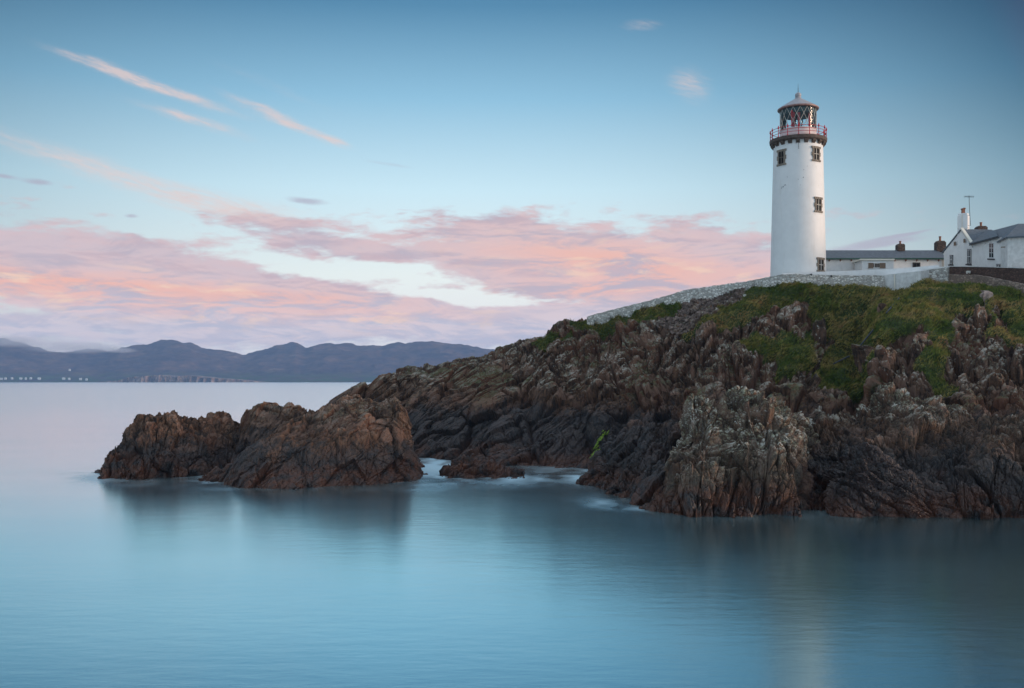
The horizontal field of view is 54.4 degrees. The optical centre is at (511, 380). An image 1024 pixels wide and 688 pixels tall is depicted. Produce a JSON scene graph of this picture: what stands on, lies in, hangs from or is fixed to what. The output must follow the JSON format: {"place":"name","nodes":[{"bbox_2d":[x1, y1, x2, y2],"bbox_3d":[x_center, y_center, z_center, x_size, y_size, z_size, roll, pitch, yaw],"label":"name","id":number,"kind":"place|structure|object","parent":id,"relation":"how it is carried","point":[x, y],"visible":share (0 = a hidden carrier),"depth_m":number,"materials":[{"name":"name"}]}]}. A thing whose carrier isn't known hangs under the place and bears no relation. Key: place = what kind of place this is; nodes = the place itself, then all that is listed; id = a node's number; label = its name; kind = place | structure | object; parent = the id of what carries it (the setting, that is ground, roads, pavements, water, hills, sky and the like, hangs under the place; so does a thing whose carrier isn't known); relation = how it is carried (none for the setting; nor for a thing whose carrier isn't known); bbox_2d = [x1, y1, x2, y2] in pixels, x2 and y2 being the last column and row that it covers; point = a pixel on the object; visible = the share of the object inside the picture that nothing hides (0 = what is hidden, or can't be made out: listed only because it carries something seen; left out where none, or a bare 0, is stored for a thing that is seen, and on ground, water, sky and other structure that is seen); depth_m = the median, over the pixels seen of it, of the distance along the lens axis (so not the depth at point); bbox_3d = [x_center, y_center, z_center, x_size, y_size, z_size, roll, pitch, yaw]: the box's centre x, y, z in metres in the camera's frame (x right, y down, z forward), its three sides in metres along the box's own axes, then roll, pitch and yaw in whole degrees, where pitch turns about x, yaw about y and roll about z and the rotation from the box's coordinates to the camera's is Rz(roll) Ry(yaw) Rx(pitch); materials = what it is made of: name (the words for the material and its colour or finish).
{"place":"outdoors","nodes":[
{"label":"outdoors","id":0,"kind":"place"},
{"bbox_2d":[107,375,263,381],"bbox_3d":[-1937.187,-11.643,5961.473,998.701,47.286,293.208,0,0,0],"label":"sea cliff","id":1,"kind":"structure","parent":0,"point":[174,378],"depth_m":5855.25,"materials":[{"name":"grey stone"}]},
{"bbox_2d":[0,338,494,381],"bbox_3d":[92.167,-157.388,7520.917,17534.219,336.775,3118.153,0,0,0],"label":"hills","id":2,"kind":"structure","parent":0,"point":[324,362],"depth_m":6976.27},
{"bbox_2d":[0,382,1023,687],"bbox_3d":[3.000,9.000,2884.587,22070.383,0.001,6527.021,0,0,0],"label":"water","id":3,"kind":"structure","parent":0,"point":[542,576],"depth_m":44.42,"materials":[{"name":"blue liquid"}]},
{"bbox_2d":[97,410,240,479],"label":"sea rock","id":4,"kind":"object","parent":3,"relation":"in","point":[172,443],"visible":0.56,"depth_m":95.68,"materials":[{"name":"brown stone"}]},
{"bbox_2d":[227,401,315,463],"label":"sea rock","id":5,"kind":"object","parent":3,"relation":"in","point":[261,420],"visible":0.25,"depth_m":101.08,"materials":[{"name":"stone"}]},
{"bbox_2d":[198,394,427,488],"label":"sea rock","id":6,"kind":"object","parent":3,"relation":"in","point":[354,439],"visible":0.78,"depth_m":87.97,"materials":[{"name":"brown stone"}]},
{"bbox_2d":[439,453,524,478],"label":"sea rock","id":7,"kind":"object","parent":3,"relation":"in","point":[463,466],"visible":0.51,"depth_m":93.52,"materials":[{"name":"brown stone"}]},
{"bbox_2d":[576,419,681,505],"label":"rock outcrop","id":8,"kind":"object","parent":3,"relation":"in","point":[630,460],"visible":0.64,"depth_m":79.56,"materials":[{"name":"grey stone"}]},
{"bbox_2d":[328,280,1023,468],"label":"headland","id":9,"kind":"structure","parent":3,"relation":"in","point":[567,400],"depth_m":111.59,"materials":[{"name":"brown stone"}]},
{"bbox_2d":[590,430,608,457],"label":"seaweed","id":10,"kind":"object","parent":9,"relation":"on","point":[599,440],"visible":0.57,"depth_m":103.78,"materials":[{"name":"green plant"}]},
{"bbox_2d":[656,287,745,337],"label":"scree","id":11,"kind":"structure","parent":9,"relation":"on","point":[670,324],"depth_m":119.98,"materials":[{"name":"stone"}]},
{"bbox_2d":[587,274,883,324],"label":"rubble wall","id":12,"kind":"structure","parent":9,"relation":"on","point":[713,291],"depth_m":122.04,"materials":[{"name":"grey stone"}]},
{"bbox_2d":[530,278,1023,400],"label":"grass","id":13,"kind":"structure","parent":9,"relation":"on","point":[906,309],"depth_m":106.90,"materials":[{"name":"green plant"}]},
{"bbox_2d":[769,92,826,275],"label":"lighthouse","id":14,"kind":"object","parent":9,"relation":"on","point":[798,241],"visible":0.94,"depth_m":119.46,"materials":[{"name":"white paint"}]},
{"bbox_2d":[776,148,786,166],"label":"window","id":15,"kind":"structure","parent":14,"relation":"in","point":[781,156],"depth_m":120.33,"materials":[{"name":"stone"}]},
{"bbox_2d":[811,146,820,161],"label":"window","id":16,"kind":"structure","parent":14,"relation":"in","point":[816,154],"depth_m":119.37,"materials":[{"name":"stone"}]},
{"bbox_2d":[814,196,822,212],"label":"window","id":17,"kind":"structure","parent":14,"relation":"in","point":[818,204],"depth_m":119.37,"materials":[{"name":"stone"}]},
{"bbox_2d":[816,257,824,271],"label":"window","id":18,"kind":"structure","parent":14,"relation":"in","point":[820,264],"depth_m":119.28,"materials":[{"name":"stone"}]},
{"bbox_2d":[791,303,805,323],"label":"boulder","id":19,"kind":"object","parent":9,"relation":"on","point":[803,311],"visible":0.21,"depth_m":113.69,"materials":[{"name":"grey stone"}]},
{"bbox_2d":[812,318,826,348],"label":"boulder","id":20,"kind":"object","parent":9,"relation":"on","point":[819,331],"visible":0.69,"depth_m":109.27,"materials":[{"name":"stone"}]},
{"bbox_2d":[782,265,938,275],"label":"white wall","id":21,"kind":"structure","parent":9,"relation":"on","point":[880,272],"depth_m":118.00,"materials":[{"name":"white paint"}]},
{"bbox_2d":[860,329,873,344],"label":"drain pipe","id":22,"kind":"object","parent":9,"relation":"on","point":[864,340],"visible":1,"depth_m":102.94,"materials":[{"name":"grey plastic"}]},
{"bbox_2d":[853,259,894,269],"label":"porch","id":23,"kind":"object","parent":9,"relation":"on","point":[867,264],"visible":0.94,"depth_m":125.20,"materials":[{"name":"beige paint"}]},
{"bbox_2d":[868,262,885,267],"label":"window","id":24,"kind":"structure","parent":23,"relation":"in","point":[870,264],"depth_m":125.09,"materials":[{"name":"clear glass"}]},
{"bbox_2d":[877,303,886,312],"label":"boulder","id":25,"kind":"object","parent":9,"relation":"on","point":[881,307],"visible":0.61,"depth_m":105.31,"materials":[{"name":"grey stone"}]},
{"bbox_2d":[826,236,945,271],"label":"cottage","id":26,"kind":"structure","parent":9,"relation":"on","point":[839,260],"depth_m":128.51,"materials":[{"name":"paint"}]},
{"bbox_2d":[913,262,919,266],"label":"window","id":27,"kind":"structure","parent":26,"relation":"in","point":[915,264],"depth_m":128.15,"materials":[{"name":"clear glass"}]},
{"bbox_2d":[884,270,928,290],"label":"white buttress","id":28,"kind":"structure","parent":9,"relation":"on","point":[896,281],"depth_m":115.75,"materials":[{"name":"beige paint"}]},
{"bbox_2d":[926,266,948,282],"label":"corner wall","id":29,"kind":"structure","parent":9,"relation":"on","point":[939,273],"depth_m":116.56,"materials":[{"name":"grey stone"}]},
{"bbox_2d":[941,208,1001,266],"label":"gable house","id":30,"kind":"structure","parent":9,"relation":"on","point":[980,245],"depth_m":119.33,"materials":[{"name":"paint"}]},
{"bbox_2d":[948,255,953,265],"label":"window","id":31,"kind":"structure","parent":30,"relation":"in","point":[951,256],"depth_m":122.05,"materials":[{"name":"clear glass"}]},
{"bbox_2d":[965,249,971,264],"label":"window","id":32,"kind":"structure","parent":30,"relation":"in","point":[968,250],"depth_m":118.75,"materials":[{"name":"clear glass"}]},
{"bbox_2d":[987,243,994,259],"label":"window","id":33,"kind":"structure","parent":30,"relation":"in","point":[991,245],"depth_m":113.90,"materials":[{"name":"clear glass"}]},
{"bbox_2d":[974,304,986,332],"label":"boulder","id":34,"kind":"object","parent":9,"relation":"on","point":[980,319],"visible":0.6,"depth_m":98.63,"materials":[{"name":"stone"}]},
{"bbox_2d":[949,266,1023,283],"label":"brown wall","id":35,"kind":"structure","parent":9,"relation":"on","point":[1014,274],"depth_m":108.63,"materials":[{"name":"stone"}]},
{"bbox_2d":[949,274,1023,295],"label":"stone wall","id":36,"kind":"structure","parent":9,"relation":"on","point":[957,278],"depth_m":108.66,"materials":[{"name":"grey stone"}]},
{"bbox_2d":[979,290,993,302],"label":"boulder","id":37,"kind":"object","parent":9,"relation":"on","point":[984,294],"visible":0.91,"depth_m":102.14,"materials":[{"name":"stone"}]},
{"bbox_2d":[994,224,1023,267],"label":"hipped house","id":38,"kind":"structure","parent":9,"relation":"on","point":[1012,245],"depth_m":108.97,"materials":[{"name":"paint"}]},
{"bbox_2d":[639,385,820,517],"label":"rock outcrop","id":39,"kind":"object","parent":3,"relation":"in","point":[742,451],"visible":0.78,"depth_m":70.22,"materials":[{"name":"grey stone"}]},
{"bbox_2d":[818,442,962,518],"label":"rock outcrop","id":40,"kind":"object","parent":3,"relation":"in","point":[864,479],"visible":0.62,"depth_m":66.84,"materials":[{"name":"grey stone"}]},
{"bbox_2d":[807,382,1023,518],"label":"rock outcrop","id":41,"kind":"object","parent":3,"relation":"in","point":[976,468],"visible":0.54,"depth_m":74.44,"materials":[{"name":"grey stone"}]},
{"bbox_2d":[0,0,1023,354],"label":"sky","id":42,"kind":"structure","parent":0,"point":[243,177],"materials":[{"name":"blue"}]}
]}

